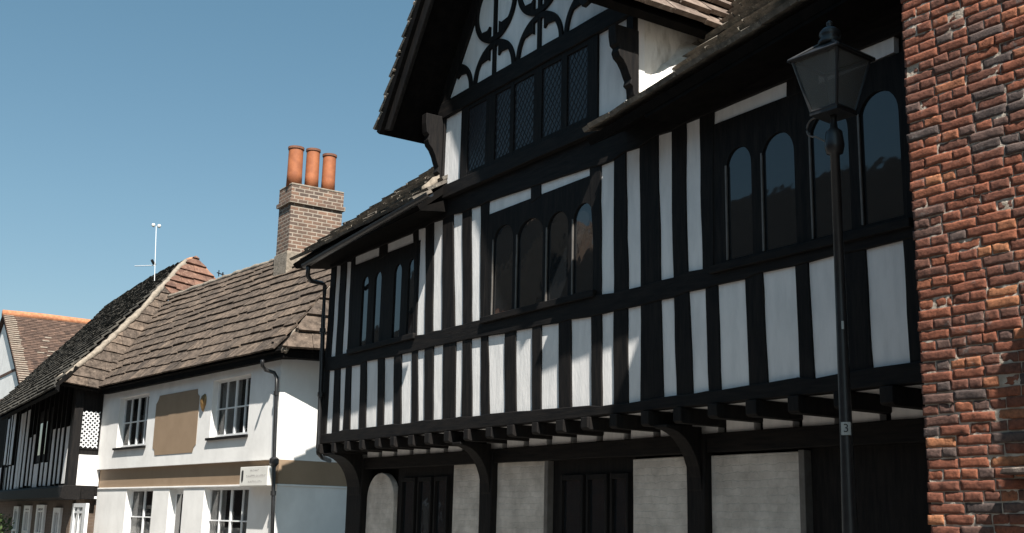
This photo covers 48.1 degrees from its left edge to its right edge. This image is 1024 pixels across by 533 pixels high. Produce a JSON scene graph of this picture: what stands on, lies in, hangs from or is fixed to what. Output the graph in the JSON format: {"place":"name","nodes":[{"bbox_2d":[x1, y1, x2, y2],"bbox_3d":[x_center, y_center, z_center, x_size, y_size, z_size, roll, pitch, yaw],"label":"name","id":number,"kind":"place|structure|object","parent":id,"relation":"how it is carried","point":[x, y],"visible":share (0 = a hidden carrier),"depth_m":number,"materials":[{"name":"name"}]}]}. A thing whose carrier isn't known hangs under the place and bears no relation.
{"place":"outdoors","nodes":[
{"label":"outdoors","id":0,"kind":"place"},
{"bbox_2d":[0,0,432,319],"label":"sky","id":1,"kind":"structure","parent":0,"point":[119,118],"materials":[{"name":"blue"}]},
{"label":"pavement","id":2,"kind":"structure","parent":0,"visible":0},
{"bbox_2d":[0,513,14,532],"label":"hedge","id":3,"kind":"object","parent":2,"relation":"on","point":[2,521],"visible":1,"depth_m":33.84,"materials":[{"name":"green plant"}]},
{"bbox_2d":[0,256,215,532],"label":"jettied cottage","id":4,"kind":"structure","parent":2,"relation":"on","point":[51,408],"depth_m":30.42,"materials":[{"name":"white paint"}]},
{"bbox_2d":[11,506,20,532],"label":"window","id":5,"kind":"structure","parent":4,"relation":"in","point":[17,509],"depth_m":35.21,"materials":[{"name":"white paint"}]},
{"bbox_2d":[21,506,32,532],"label":"window","id":6,"kind":"structure","parent":4,"relation":"in","point":[27,514],"depth_m":33.39,"materials":[{"name":"white paint"}]},
{"bbox_2d":[34,505,46,532],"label":"window","id":7,"kind":"structure","parent":4,"relation":"in","point":[40,517],"depth_m":31.35,"materials":[{"name":"white paint"}]},
{"bbox_2d":[35,407,53,462],"bbox_3d":[-12.890,4.670,31.647,0.055,1.440,2.580,8,-14,-29],"label":"window","id":8,"kind":"structure","parent":4,"relation":"in","point":[42,413],"depth_m":31.56,"materials":[{"name":"black glass"}]},
{"bbox_2d":[51,508,62,532],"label":"window","id":9,"kind":"structure","parent":4,"relation":"in","point":[57,512],"depth_m":29.09,"materials":[{"name":"white paint"}]},
{"bbox_2d":[69,503,88,532],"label":"window","id":10,"kind":"structure","parent":4,"relation":"in","point":[79,515],"depth_m":26.63,"materials":[{"name":"white paint"}]},
{"bbox_2d":[79,409,101,449],"bbox_3d":[-10.235,3.947,27.784,0.546,0.956,0.032,11,-16,-37],"label":"lattice window","id":11,"kind":"structure","parent":4,"relation":"in","point":[91,421],"depth_m":27.80,"materials":[{"name":"white glass"}]},
{"bbox_2d":[136,223,160,280],"bbox_3d":[-11.601,0.028,36.491,0.298,2.625,1.963,9,-15,-32],"label":"television aerial","id":12,"kind":"object","parent":4,"relation":"attached to","point":[152,260],"visible":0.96,"depth_m":36.06,"materials":[{"name":"metal"}]},
{"bbox_2d":[93,145,346,532],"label":"white cottage","id":13,"kind":"structure","parent":2,"relation":"on","point":[240,349],"depth_m":23.62,"materials":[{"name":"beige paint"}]},
{"bbox_2d":[112,394,149,449],"bbox_3d":[-8.689,3.586,26.394,0.215,1.220,1.956,11,-16,-37],"label":"window","id":14,"kind":"structure","parent":13,"relation":"in","point":[136,445],"depth_m":26.50,"materials":[{"name":"white paint"}]},
{"bbox_2d":[128,489,152,532],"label":"window","id":15,"kind":"structure","parent":13,"relation":"in","point":[143,516],"depth_m":25.70,"materials":[{"name":"white paint"}]},
{"bbox_2d":[173,489,183,532],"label":"door","id":16,"kind":"structure","parent":13,"relation":"in","point":[179,492],"depth_m":24.09,"materials":[{"name":"white paint"}]},
{"bbox_2d":[200,394,206,411],"bbox_3d":[-6.299,2.773,23.340,0.073,0.380,0.230,11,-16,-37],"label":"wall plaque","id":17,"kind":"object","parent":13,"relation":"attached to","point":[203,399],"depth_m":23.30,"materials":[{"name":"gold metal"}]},
{"bbox_2d":[205,375,250,440],"bbox_3d":[-5.477,2.769,22.424,0.215,1.200,1.834,11,-16,-37],"label":"window","id":18,"kind":"structure","parent":13,"relation":"in","point":[244,434],"depth_m":22.52,"materials":[{"name":"white paint"}]},
{"bbox_2d":[207,487,248,532],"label":"window","id":19,"kind":"structure","parent":13,"relation":"in","point":[209,520],"depth_m":22.17,"materials":[{"name":"white paint"}]},
{"bbox_2d":[239,466,271,485],"bbox_3d":[-4.618,3.805,20.806,0.160,0.342,1.112,11,-16,-37],"label":"sign board","id":20,"kind":"object","parent":13,"relation":"attached to","point":[257,476],"visible":1,"depth_m":20.67,"materials":[{"name":"grey"}]},
{"bbox_2d":[787,20,875,532],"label":"street lamp","id":21,"kind":"object","parent":2,"relation":"on","point":[830,53],"visible":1,"depth_m":8.56,"materials":[{"name":"black metal"}]},
{"bbox_2d":[900,0,1023,532],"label":"brick building","id":22,"kind":"structure","parent":2,"relation":"on","point":[964,78],"depth_m":6.98,"materials":[{"name":"red brick"}]},
{"bbox_3d":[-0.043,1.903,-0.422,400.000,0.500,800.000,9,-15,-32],"label":"ground","id":23,"kind":"structure","parent":0,"visible":0},
{"bbox_2d":[0,310,96,498],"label":"gabled house","id":24,"kind":"structure","parent":23,"relation":"on","point":[30,342],"depth_m":61.47,"materials":[{"name":"brown ceramic"}]},
{"bbox_2d":[289,0,931,532],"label":"timber framed house","id":25,"kind":"structure","parent":23,"relation":"on","point":[583,274],"depth_m":12.39,"materials":[{"name":"white paint"}]},
{"bbox_2d":[346,240,420,354],"bbox_3d":[-1.892,0.499,16.927,0.129,1.412,2.134,9,-15,-32],"label":"window","id":26,"kind":"structure","parent":25,"relation":"in","point":[383,312],"depth_m":16.87,"materials":[{"name":"black glass"}]},
{"bbox_2d":[396,466,453,532],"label":"door","id":27,"kind":"structure","parent":25,"relation":"in","point":[425,494],"depth_m":16.22,"materials":[{"name":"black glass"}]},
{"bbox_2d":[459,34,599,177],"bbox_3d":[0.163,-1.900,14.250,0.065,1.032,3.018,9,-15,-32],"label":"gable window","id":28,"kind":"structure","parent":25,"relation":"in","point":[560,95],"depth_m":14.06,"materials":[{"name":"black glass"}]},
{"bbox_2d":[479,176,595,323],"bbox_3d":[0.302,-0.141,13.659,0.129,1.452,2.346,9,-15,-32],"label":"window","id":29,"kind":"structure","parent":25,"relation":"in","point":[539,256],"depth_m":13.59,"materials":[{"name":"black glass"}]},
{"bbox_2d":[553,457,640,532],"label":"door","id":30,"kind":"structure","parent":25,"relation":"in","point":[590,495],"depth_m":13.02,"materials":[{"name":"black glass"}]},
{"bbox_2d":[709,52,912,273],"bbox_3d":[2.593,-0.850,10.257,0.129,1.505,2.308,9,-15,-32],"label":"window","id":31,"kind":"structure","parent":25,"relation":"in","point":[773,196],"depth_m":10.19,"materials":[{"name":"black glass"}]},
{"bbox_2d":[811,443,931,532],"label":"door","id":32,"kind":"structure","parent":25,"relation":"in","point":[891,480],"depth_m":9.80,"materials":[{"name":"black wood"}]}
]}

